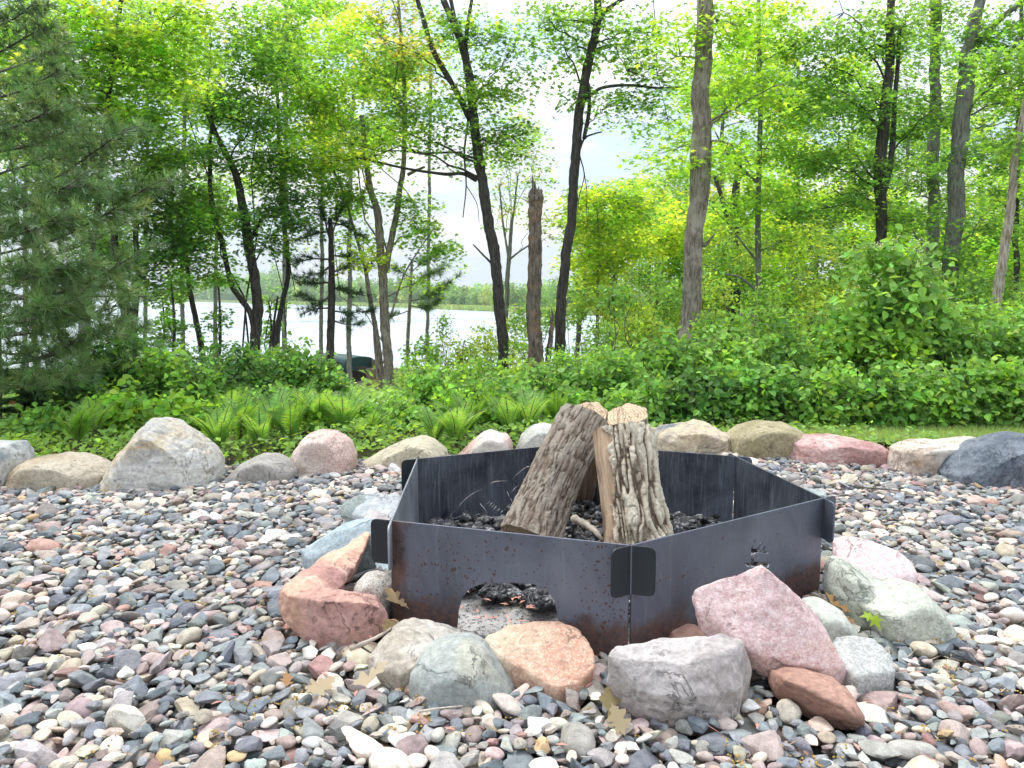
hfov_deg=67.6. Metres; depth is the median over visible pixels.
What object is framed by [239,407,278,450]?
fern
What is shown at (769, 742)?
gravel stone
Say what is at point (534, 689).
gravel stone
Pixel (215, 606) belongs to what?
gravel stone
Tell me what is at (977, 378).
shrub
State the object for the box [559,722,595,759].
gravel stone
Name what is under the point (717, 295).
shrub
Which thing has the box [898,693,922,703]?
gravel stone
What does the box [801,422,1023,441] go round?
grass
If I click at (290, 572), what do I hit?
gravel stone
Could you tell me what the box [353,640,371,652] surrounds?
stick
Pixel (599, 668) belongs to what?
gravel stone
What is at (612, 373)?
shrub
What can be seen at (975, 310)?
shrub
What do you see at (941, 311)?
shrub
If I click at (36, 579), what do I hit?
gravel stone
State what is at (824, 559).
gravel stone
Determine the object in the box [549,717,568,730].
gravel stone
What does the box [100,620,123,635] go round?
gravel stone
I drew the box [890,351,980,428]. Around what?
shrub
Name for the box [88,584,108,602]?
gravel stone
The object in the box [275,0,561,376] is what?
maple tree
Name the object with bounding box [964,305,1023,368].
shrub
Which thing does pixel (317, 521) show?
gravel stone
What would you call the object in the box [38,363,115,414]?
shrub
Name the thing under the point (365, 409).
shrub
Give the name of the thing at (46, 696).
gravel stone
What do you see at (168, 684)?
gravel stone
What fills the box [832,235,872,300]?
shrub
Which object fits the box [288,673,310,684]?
gravel stone
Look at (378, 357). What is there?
maple tree
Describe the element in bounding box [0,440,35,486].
boulder
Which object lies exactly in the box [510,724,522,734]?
gravel stone
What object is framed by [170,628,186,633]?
gravel stone
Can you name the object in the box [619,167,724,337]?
woodland tree
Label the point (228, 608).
gravel stone
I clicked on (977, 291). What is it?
shrub
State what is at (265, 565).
gravel stone
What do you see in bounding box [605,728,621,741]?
gravel stone
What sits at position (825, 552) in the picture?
gravel stone
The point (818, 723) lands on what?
gravel stone
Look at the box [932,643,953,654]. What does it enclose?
gravel stone
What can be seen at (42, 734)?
gravel stone
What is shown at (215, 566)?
gravel stone
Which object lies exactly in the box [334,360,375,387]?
boat rack
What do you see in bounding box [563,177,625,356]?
maple tree
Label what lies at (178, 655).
gravel stone
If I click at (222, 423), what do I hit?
fern
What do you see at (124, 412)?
shrub
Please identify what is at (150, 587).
gravel stone
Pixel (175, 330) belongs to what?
sapling
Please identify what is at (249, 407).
fern
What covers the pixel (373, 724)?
gravel stone
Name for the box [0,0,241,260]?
maple tree
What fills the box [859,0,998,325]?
maple tree
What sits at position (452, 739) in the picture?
gravel stone
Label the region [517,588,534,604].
charcoal
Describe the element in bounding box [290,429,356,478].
boulder
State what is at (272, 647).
gravel stone
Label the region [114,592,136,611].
gravel stone
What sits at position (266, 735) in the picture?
gravel stone
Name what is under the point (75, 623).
gravel stone
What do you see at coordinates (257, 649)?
gravel stone
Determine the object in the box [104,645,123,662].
gravel stone
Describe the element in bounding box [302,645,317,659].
gravel stone
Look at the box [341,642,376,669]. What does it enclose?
gravel stone
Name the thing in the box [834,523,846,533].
gravel stone
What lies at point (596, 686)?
gravel stone
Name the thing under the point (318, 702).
gravel stone
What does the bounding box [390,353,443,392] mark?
shrub
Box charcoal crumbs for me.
[424,500,767,621]
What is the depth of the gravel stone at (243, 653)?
1.94 m
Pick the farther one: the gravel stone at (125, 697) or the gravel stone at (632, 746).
the gravel stone at (125, 697)
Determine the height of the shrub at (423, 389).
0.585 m
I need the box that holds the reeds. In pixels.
[163,299,628,315]
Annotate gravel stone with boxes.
[18,574,59,585]
[25,663,47,670]
[26,538,61,551]
[28,657,46,665]
[33,521,61,531]
[33,728,51,740]
[34,501,59,520]
[34,550,58,562]
[35,621,52,633]
[36,719,58,728]
[37,628,67,653]
[40,683,56,693]
[41,690,62,699]
[44,654,64,672]
[45,526,65,539]
[49,594,66,605]
[53,621,73,633]
[53,658,81,680]
[54,620,78,626]
[54,667,79,676]
[57,710,83,732]
[60,648,81,656]
[62,568,86,583]
[64,697,94,718]
[66,604,92,612]
[67,670,96,685]
[68,515,94,520]
[70,719,93,727]
[77,612,99,624]
[80,521,104,526]
[84,721,105,740]
[86,695,103,700]
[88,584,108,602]
[96,637,116,648]
[96,667,117,683]
[97,547,110,560]
[98,570,112,575]
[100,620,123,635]
[100,727,123,736]
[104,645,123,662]
[104,704,145,737]
[105,690,133,715]
[113,649,141,682]
[113,688,137,705]
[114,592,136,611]
[122,674,147,695]
[125,673,152,683]
[129,583,161,595]
[130,603,163,621]
[136,661,149,674]
[138,513,161,526]
[138,698,159,723]
[140,627,162,647]
[140,652,170,666]
[145,687,165,698]
[146,641,163,653]
[147,651,171,674]
[148,540,179,552]
[149,674,169,684]
[156,680,175,695]
[159,729,189,747]
[162,579,188,589]
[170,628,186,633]
[172,602,204,621]
[172,649,202,660]
[174,697,199,716]
[176,627,202,648]
[181,685,193,697]
[185,673,210,684]
[190,651,210,668]
[194,610,206,620]
[194,691,221,703]
[194,709,211,723]
[196,731,208,749]
[197,717,229,734]
[198,603,221,611]
[203,705,232,724]
[204,627,238,646]
[206,558,224,575]
[209,637,246,654]
[209,681,227,690]
[213,613,242,635]
[216,662,235,667]
[217,700,234,713]
[219,640,234,668]
[221,605,244,613]
[223,524,241,540]
[226,713,248,746]
[226,726,245,736]
[229,700,247,712]
[232,678,254,691]
[233,645,253,666]
[234,511,261,518]
[234,735,262,753]
[234,735,268,747]
[235,690,252,702]
[246,640,258,643]
[247,695,270,715]
[249,697,266,713]
[250,581,272,587]
[250,662,269,672]
[251,644,267,661]
[252,560,273,570]
[252,729,279,741]
[253,549,282,559]
[258,534,275,545]
[259,585,283,592]
[259,627,285,645]
[260,566,279,582]
[260,671,282,686]
[263,639,285,656]
[264,709,283,719]
[265,529,289,541]
[266,505,283,516]
[266,652,291,667]
[267,598,279,615]
[268,687,295,704]
[275,735,296,749]
[278,728,293,737]
[279,699,299,721]
[280,567,300,578]
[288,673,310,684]
[293,705,318,718]
[294,505,311,511]
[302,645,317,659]
[302,717,323,738]
[302,736,325,748]
[307,655,332,678]
[309,695,328,709]
[312,517,333,525]
[316,672,343,696]
[321,647,335,658]
[329,720,351,740]
[332,693,351,704]
[336,710,366,729]
[337,686,353,704]
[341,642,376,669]
[341,726,382,763]
[344,679,365,691]
[349,690,365,709]
[352,669,369,679]
[353,569,372,579]
[354,664,367,671]
[357,688,380,702]
[360,716,378,734]
[362,703,381,715]
[366,676,380,688]
[373,567,390,575]
[377,710,399,725]
[377,723,399,742]
[383,706,413,726]
[388,732,415,747]
[407,696,425,707]
[409,713,428,726]
[419,724,434,742]
[428,701,440,716]
[428,716,445,726]
[430,727,444,742]
[439,731,461,748]
[459,707,473,718]
[465,726,481,742]
[474,700,494,714]
[492,693,520,715]
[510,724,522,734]
[513,683,529,700]
[517,704,541,728]
[523,685,543,693]
[524,724,541,736]
[527,717,551,733]
[534,736,549,753]
[537,692,553,712]
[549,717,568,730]
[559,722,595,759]
[565,688,579,702]
[567,712,587,722]
[577,702,604,724]
[585,680,603,704]
[591,701,617,719]
[593,663,608,686]
[598,742,613,750]
[602,703,607,716]
[603,720,613,730]
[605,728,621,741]
[614,722,633,735]
[614,741,639,751]
[627,718,649,734]
[646,728,677,748]
[676,739,691,752]
[687,715,709,733]
[692,732,734,763]
[720,729,751,738]
[738,717,761,734]
[741,699,760,712]
[741,730,783,760]
[745,702,767,717]
[748,712,764,723]
[768,719,778,731]
[776,699,801,724]
[784,726,796,742]
[788,737,812,752]
[804,487,826,496]
[808,716,833,731]
[820,556,828,573]
[821,550,831,555]
[832,730,846,742]
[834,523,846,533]
[845,685,856,700]
[851,623,860,632]
[856,691,897,711]
[856,726,869,736]
[857,702,865,713]
[858,633,868,637]
[862,511,877,516]
[864,704,893,731]
[873,637,898,658]
[895,672,914,683]
[898,513,919,520]
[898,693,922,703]
[899,719,936,739]
[905,555,937,572]
[910,641,937,657]
[914,679,934,689]
[915,705,932,721]
[918,585,928,590]
[923,684,941,698]
[927,659,959,673]
[927,673,954,686]
[930,581,955,594]
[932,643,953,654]
[934,514,962,528]
[935,574,963,589]
[936,700,974,722]
[936,729,953,736]
[938,653,964,662]
[938,719,971,745]
[946,614,974,637]
[950,523,974,535]
[951,650,976,662]
[952,689,984,698]
[957,684,977,697]
[958,541,980,555]
[969,737,987,755]
[970,727,988,738]
[974,635,997,644]
[975,613,991,625]
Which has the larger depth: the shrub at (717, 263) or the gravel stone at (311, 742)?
the shrub at (717, 263)
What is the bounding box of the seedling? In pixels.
[860,611,882,634]
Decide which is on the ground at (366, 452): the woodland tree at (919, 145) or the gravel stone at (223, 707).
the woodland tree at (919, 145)
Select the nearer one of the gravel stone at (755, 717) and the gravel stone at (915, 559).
the gravel stone at (755, 717)
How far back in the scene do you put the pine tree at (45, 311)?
5.35 m
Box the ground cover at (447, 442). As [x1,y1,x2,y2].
[0,322,1023,465]
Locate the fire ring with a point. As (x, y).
(438, 572)
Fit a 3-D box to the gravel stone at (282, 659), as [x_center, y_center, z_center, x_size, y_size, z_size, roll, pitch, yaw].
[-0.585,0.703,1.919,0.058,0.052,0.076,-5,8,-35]
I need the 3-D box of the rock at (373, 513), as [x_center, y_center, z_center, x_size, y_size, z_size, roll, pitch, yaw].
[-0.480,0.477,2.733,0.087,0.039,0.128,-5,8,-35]
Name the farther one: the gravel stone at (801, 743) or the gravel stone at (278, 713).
the gravel stone at (278, 713)
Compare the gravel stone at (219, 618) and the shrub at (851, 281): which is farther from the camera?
the shrub at (851, 281)
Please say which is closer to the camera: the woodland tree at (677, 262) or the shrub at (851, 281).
the shrub at (851, 281)
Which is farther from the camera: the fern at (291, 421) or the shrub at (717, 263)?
the shrub at (717, 263)
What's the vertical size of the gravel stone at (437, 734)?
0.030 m
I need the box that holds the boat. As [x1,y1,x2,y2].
[316,353,373,370]
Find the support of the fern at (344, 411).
on the ground at (366, 452)
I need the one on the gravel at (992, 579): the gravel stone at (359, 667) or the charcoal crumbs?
the gravel stone at (359, 667)
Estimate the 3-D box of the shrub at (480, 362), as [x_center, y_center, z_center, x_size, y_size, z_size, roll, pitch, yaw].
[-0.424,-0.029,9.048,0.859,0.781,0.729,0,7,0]
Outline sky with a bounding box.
[0,0,1023,293]
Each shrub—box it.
[0,399,74,439]
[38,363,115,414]
[73,324,169,394]
[76,374,155,434]
[118,341,195,414]
[135,381,214,429]
[157,340,213,376]
[157,349,246,408]
[191,339,243,371]
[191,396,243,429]
[209,338,288,404]
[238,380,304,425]
[242,338,303,380]
[256,330,324,396]
[292,349,326,378]
[294,349,358,403]
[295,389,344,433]
[350,392,390,423]
[374,388,413,413]
[379,392,438,431]
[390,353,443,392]
[395,334,453,373]
[398,358,452,418]
[429,309,459,370]
[429,374,497,430]
[433,331,498,383]
[440,363,472,389]
[444,350,511,388]
[462,366,518,413]
[465,321,515,377]
[482,379,545,429]
[492,349,547,383]
[493,325,552,372]
[506,308,546,372]
[507,296,566,369]
[507,356,561,417]
[538,338,591,380]
[541,308,584,355]
[545,380,608,418]
[546,359,603,400]
[549,273,602,361]
[565,336,606,374]
[580,315,634,354]
[585,343,638,379]
[587,273,647,350]
[588,340,646,403]
[592,382,647,419]
[596,277,645,350]
[597,337,651,388]
[604,305,676,368]
[616,244,672,347]
[626,369,696,426]
[629,330,689,386]
[636,322,716,393]
[641,270,682,337]
[666,361,741,427]
[677,301,768,353]
[680,265,748,353]
[687,322,768,382]
[702,236,749,353]
[709,354,780,426]
[717,225,784,351]
[734,268,802,326]
[740,294,824,350]
[746,316,821,382]
[756,360,837,426]
[769,267,841,353]
[775,356,874,428]
[776,229,853,342]
[789,285,863,342]
[791,320,865,388]
[801,298,872,377]
[827,223,958,383]
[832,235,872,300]
[846,325,944,379]
[847,351,923,430]
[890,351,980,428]
[910,250,963,345]
[912,298,980,362]
[920,313,1010,377]
[935,349,1023,428]
[939,262,993,324]
[945,289,1020,330]
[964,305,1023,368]
[977,283,1023,328]
[981,268,1023,306]
[982,347,1023,427]
[995,307,1023,364]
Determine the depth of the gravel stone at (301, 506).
3.31 m
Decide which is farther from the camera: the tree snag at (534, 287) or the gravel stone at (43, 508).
the tree snag at (534, 287)
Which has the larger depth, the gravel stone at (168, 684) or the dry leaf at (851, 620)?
the dry leaf at (851, 620)
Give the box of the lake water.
[2,301,617,369]
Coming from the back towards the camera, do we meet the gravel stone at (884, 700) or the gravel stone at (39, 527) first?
the gravel stone at (39, 527)
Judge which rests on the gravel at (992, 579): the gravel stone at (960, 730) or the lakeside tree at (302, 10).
the gravel stone at (960, 730)
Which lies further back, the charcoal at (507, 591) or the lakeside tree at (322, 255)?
the lakeside tree at (322, 255)
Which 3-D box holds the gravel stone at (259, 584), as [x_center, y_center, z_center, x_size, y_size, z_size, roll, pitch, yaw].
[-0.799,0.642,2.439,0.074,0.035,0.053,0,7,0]
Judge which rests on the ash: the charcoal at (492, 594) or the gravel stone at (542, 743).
the charcoal at (492, 594)
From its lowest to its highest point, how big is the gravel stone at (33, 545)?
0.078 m
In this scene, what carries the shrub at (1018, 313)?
on the ground at (366, 452)
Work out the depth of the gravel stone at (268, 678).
1.80 m
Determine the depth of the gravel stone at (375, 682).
1.79 m
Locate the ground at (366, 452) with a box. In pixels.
[0,292,1019,461]
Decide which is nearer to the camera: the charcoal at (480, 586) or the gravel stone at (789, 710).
the gravel stone at (789, 710)
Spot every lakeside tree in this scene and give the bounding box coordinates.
[0,0,91,365]
[0,113,115,373]
[25,169,152,332]
[92,0,220,336]
[125,30,245,356]
[157,160,268,360]
[240,0,364,351]
[281,0,388,362]
[297,40,432,383]
[386,20,495,357]
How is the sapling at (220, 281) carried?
on the ground at (366, 452)
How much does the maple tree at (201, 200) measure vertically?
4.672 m
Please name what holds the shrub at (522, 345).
on the ground at (366, 452)
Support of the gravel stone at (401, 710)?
on the gravel at (992, 579)
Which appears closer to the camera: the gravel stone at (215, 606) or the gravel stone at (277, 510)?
the gravel stone at (215, 606)
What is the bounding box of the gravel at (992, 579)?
[0,451,1023,767]
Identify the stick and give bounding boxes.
[349,627,391,650]
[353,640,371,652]
[419,705,462,712]
[571,514,602,540]
[856,486,906,491]
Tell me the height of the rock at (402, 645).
0.153 m
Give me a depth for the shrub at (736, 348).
7.70 m
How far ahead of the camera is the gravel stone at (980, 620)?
2.14 m
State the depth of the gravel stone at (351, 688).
1.78 m
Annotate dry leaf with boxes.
[280,671,293,686]
[303,675,337,695]
[348,661,388,686]
[382,618,397,632]
[384,585,407,607]
[599,683,623,718]
[606,702,630,734]
[826,593,851,612]
[841,610,855,623]
[931,559,945,565]
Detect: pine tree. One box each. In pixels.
[0,0,191,416]
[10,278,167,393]
[281,191,379,361]
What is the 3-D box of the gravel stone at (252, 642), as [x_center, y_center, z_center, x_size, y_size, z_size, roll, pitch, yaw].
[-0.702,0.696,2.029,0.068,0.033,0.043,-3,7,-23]
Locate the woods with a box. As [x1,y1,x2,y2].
[164,261,787,307]
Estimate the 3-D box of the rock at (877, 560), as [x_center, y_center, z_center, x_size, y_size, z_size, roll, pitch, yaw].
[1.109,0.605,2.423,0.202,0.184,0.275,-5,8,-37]
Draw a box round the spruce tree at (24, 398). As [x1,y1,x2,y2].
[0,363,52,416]
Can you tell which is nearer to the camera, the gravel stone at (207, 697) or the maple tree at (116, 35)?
the gravel stone at (207, 697)
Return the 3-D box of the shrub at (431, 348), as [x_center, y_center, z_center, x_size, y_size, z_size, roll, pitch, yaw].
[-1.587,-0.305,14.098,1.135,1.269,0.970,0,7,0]
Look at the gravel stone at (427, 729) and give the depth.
1.60 m
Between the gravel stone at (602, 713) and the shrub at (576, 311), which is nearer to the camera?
the gravel stone at (602, 713)
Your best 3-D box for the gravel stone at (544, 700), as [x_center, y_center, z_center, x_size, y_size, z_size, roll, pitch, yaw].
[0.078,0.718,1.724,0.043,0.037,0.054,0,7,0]
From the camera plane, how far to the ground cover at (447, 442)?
4.76 m
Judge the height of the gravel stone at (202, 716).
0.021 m
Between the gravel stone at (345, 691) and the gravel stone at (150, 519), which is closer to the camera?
the gravel stone at (345, 691)
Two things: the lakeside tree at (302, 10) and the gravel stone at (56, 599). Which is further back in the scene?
the lakeside tree at (302, 10)
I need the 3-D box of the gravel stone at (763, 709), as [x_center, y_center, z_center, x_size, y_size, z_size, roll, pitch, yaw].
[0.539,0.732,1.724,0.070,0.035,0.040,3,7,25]
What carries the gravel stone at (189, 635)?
on the gravel at (992, 579)
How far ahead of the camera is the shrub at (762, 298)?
13.78 m
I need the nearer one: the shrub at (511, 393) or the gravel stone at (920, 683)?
the gravel stone at (920, 683)
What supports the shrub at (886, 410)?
on the ground at (366, 452)
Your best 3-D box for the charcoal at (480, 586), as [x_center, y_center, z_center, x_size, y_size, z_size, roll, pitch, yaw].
[-0.124,0.602,2.321,0.066,0.057,0.088,-4,8,-29]
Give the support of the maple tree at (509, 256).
on the ground at (366, 452)
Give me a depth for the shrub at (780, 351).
7.86 m
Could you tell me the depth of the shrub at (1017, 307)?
10.95 m
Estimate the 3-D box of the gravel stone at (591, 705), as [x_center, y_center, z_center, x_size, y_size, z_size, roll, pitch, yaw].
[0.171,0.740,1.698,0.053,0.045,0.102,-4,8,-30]
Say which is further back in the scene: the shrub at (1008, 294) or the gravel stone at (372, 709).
the shrub at (1008, 294)
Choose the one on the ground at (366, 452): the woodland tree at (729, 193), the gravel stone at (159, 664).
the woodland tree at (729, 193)
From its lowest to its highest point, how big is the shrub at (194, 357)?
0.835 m
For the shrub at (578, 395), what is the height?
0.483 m
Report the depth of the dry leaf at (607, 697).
1.68 m
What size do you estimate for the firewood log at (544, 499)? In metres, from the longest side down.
0.505 x 0.225 x 0.183 m
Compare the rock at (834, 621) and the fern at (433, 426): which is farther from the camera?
the fern at (433, 426)
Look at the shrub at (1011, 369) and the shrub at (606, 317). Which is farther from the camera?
the shrub at (606, 317)
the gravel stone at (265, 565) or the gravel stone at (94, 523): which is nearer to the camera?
the gravel stone at (265, 565)
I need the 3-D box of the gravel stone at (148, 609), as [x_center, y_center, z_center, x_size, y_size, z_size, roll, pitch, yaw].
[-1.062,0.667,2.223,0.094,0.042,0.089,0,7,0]
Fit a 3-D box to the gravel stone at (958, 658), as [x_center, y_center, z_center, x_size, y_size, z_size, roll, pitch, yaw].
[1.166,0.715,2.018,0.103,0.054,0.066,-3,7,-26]
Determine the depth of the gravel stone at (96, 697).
1.74 m
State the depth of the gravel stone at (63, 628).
2.07 m
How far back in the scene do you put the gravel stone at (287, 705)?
1.70 m
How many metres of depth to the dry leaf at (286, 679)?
1.75 m
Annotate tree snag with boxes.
[526,175,543,375]
[544,306,553,380]
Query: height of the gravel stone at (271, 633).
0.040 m
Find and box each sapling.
[142,285,188,348]
[149,271,200,351]
[196,270,251,357]
[251,284,295,367]
[379,240,464,376]
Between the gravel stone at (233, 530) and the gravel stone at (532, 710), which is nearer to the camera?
the gravel stone at (532, 710)
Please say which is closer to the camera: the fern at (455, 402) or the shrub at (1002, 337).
the fern at (455, 402)
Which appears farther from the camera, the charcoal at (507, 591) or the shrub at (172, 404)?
the shrub at (172, 404)
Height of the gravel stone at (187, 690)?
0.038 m
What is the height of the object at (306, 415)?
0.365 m
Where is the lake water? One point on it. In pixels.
(362, 344)
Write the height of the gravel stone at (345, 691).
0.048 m
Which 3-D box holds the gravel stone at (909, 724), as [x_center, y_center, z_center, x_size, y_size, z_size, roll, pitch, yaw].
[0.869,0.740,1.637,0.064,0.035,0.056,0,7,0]
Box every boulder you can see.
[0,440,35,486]
[4,451,110,503]
[99,417,224,495]
[228,453,298,489]
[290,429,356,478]
[362,435,448,471]
[458,429,512,454]
[516,422,551,448]
[654,419,729,454]
[727,420,803,459]
[790,433,888,468]
[887,436,975,477]
[937,431,1023,489]
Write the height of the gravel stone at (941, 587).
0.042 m
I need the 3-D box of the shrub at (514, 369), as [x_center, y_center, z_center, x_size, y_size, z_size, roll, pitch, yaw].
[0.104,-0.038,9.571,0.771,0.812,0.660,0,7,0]
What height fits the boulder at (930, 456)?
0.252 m
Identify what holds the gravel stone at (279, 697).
on the gravel at (992, 579)
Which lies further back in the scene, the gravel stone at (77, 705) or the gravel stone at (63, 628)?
the gravel stone at (63, 628)
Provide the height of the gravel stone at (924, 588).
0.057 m
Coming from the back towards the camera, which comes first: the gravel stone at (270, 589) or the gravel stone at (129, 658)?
the gravel stone at (270, 589)
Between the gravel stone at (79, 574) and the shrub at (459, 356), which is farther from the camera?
the shrub at (459, 356)
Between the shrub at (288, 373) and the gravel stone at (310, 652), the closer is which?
the gravel stone at (310, 652)
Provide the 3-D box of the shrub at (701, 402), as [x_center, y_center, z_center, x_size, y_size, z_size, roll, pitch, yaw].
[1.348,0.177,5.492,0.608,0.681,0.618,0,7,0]
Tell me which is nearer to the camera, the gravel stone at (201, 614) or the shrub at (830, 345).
the gravel stone at (201, 614)
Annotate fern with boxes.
[55,401,108,445]
[65,395,115,434]
[180,405,251,449]
[201,388,273,441]
[205,381,254,406]
[233,385,301,437]
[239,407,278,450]
[265,395,312,438]
[285,374,316,423]
[288,388,341,421]
[313,384,369,432]
[349,401,395,436]
[412,403,453,439]
[427,395,487,447]
[435,388,489,435]
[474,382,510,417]
[487,392,528,434]
[503,386,551,426]
[538,390,585,419]
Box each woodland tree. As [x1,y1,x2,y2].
[542,169,688,344]
[572,201,734,364]
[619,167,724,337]
[636,113,743,287]
[646,186,746,316]
[663,40,797,334]
[714,176,830,322]
[738,116,865,322]
[753,23,868,170]
[761,216,867,344]
[789,175,892,284]
[809,41,918,272]
[812,206,944,304]
[837,178,981,305]
[850,86,986,253]
[910,67,1022,217]
[914,215,1003,313]
[923,179,1023,281]
[959,218,1023,315]
[965,113,1023,211]
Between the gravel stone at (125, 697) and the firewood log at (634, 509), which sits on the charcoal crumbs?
the firewood log at (634, 509)
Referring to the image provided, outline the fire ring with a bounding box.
[371,447,835,658]
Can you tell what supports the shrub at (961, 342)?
on the ground at (366, 452)
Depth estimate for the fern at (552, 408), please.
5.21 m
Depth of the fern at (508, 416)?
4.94 m
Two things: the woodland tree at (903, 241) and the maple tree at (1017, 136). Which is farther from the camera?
the woodland tree at (903, 241)
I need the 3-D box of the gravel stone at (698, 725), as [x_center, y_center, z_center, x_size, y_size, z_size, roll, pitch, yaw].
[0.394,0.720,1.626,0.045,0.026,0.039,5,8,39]
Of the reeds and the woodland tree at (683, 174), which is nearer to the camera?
the woodland tree at (683, 174)
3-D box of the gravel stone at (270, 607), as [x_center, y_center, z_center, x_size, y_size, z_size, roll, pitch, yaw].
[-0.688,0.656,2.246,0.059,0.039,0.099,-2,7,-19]
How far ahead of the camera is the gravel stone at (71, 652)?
1.95 m
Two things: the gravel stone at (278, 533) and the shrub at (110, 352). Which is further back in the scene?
the shrub at (110, 352)
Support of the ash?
on the gravel at (992, 579)
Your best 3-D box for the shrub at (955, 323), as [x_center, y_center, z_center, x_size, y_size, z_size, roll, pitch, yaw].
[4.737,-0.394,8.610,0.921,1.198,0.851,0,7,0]
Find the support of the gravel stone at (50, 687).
on the gravel at (992, 579)
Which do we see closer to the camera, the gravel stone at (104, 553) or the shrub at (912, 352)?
the gravel stone at (104, 553)
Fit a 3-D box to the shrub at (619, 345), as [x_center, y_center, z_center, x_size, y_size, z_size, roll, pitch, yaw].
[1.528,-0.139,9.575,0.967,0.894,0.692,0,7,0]
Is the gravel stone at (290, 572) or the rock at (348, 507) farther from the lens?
the rock at (348, 507)
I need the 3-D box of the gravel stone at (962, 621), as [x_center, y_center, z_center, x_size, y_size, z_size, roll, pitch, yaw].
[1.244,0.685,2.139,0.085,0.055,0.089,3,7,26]
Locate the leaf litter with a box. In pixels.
[0,446,1023,767]
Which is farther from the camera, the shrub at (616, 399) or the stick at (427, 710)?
the shrub at (616, 399)
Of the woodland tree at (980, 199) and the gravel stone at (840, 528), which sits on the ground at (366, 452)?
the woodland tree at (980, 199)
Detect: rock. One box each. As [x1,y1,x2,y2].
[278,532,387,651]
[301,518,377,573]
[341,495,365,518]
[344,493,399,522]
[353,570,391,637]
[363,508,390,519]
[368,617,468,706]
[375,563,388,571]
[408,632,514,736]
[485,621,594,716]
[607,633,751,736]
[669,624,705,637]
[692,565,845,684]
[768,666,864,729]
[802,596,858,641]
[822,555,956,657]
[832,536,917,584]
[833,635,895,698]
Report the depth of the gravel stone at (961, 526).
3.00 m
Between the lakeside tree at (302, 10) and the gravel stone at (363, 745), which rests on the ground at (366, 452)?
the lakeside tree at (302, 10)
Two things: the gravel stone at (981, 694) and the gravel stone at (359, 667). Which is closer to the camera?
the gravel stone at (981, 694)
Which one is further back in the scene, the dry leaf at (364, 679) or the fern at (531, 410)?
the fern at (531, 410)
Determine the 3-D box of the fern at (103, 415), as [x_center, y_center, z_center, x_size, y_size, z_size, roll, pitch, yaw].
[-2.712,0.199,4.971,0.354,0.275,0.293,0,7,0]
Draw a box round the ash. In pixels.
[455,511,768,644]
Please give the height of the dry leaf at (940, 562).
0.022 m
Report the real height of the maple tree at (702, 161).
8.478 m
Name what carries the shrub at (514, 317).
on the ground at (366, 452)
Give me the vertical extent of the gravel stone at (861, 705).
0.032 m
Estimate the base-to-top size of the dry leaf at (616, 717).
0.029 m
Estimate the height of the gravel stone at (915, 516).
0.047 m
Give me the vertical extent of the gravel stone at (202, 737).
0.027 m
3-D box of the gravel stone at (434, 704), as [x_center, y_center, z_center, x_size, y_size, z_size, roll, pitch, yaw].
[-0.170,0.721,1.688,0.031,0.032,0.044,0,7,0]
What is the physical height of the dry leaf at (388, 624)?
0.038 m
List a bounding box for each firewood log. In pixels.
[501,403,607,537]
[576,401,606,510]
[592,421,673,544]
[607,403,647,424]
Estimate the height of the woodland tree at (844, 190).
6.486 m
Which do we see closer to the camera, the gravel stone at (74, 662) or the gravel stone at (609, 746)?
the gravel stone at (609, 746)
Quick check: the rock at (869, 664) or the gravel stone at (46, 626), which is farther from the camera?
the gravel stone at (46, 626)
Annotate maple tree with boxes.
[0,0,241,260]
[58,53,229,341]
[124,153,249,366]
[151,0,333,356]
[225,9,360,374]
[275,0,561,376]
[285,92,387,390]
[291,0,472,389]
[472,110,567,368]
[505,0,694,370]
[549,176,670,346]
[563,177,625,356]
[614,0,830,359]
[673,160,804,341]
[689,0,830,340]
[747,0,970,295]
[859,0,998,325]
[917,0,1023,307]
[950,37,1023,313]
[964,6,1023,311]
[1002,77,1023,232]
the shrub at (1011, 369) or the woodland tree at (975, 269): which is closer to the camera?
the shrub at (1011, 369)
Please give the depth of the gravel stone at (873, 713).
1.66 m
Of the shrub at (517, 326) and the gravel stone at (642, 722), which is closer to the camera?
the gravel stone at (642, 722)
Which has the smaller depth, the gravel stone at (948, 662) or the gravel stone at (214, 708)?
the gravel stone at (214, 708)
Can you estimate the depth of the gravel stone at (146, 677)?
1.85 m
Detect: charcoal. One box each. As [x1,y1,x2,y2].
[475,584,485,588]
[478,583,500,597]
[482,588,498,604]
[495,583,521,600]
[513,583,531,589]
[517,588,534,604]
[525,588,555,610]
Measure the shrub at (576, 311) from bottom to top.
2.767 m
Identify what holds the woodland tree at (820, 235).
on the ground at (366, 452)
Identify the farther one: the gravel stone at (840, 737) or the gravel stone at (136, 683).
the gravel stone at (136, 683)
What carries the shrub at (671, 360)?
on the ground at (366, 452)
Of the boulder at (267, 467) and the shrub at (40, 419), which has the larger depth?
the shrub at (40, 419)
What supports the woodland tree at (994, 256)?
on the ground at (366, 452)
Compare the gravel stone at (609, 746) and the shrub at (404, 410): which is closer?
the gravel stone at (609, 746)
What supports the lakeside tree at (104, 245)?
on the ground at (366, 452)
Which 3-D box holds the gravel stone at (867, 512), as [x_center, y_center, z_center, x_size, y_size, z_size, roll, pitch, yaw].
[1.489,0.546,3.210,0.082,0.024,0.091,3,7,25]
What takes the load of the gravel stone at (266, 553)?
on the gravel at (992, 579)

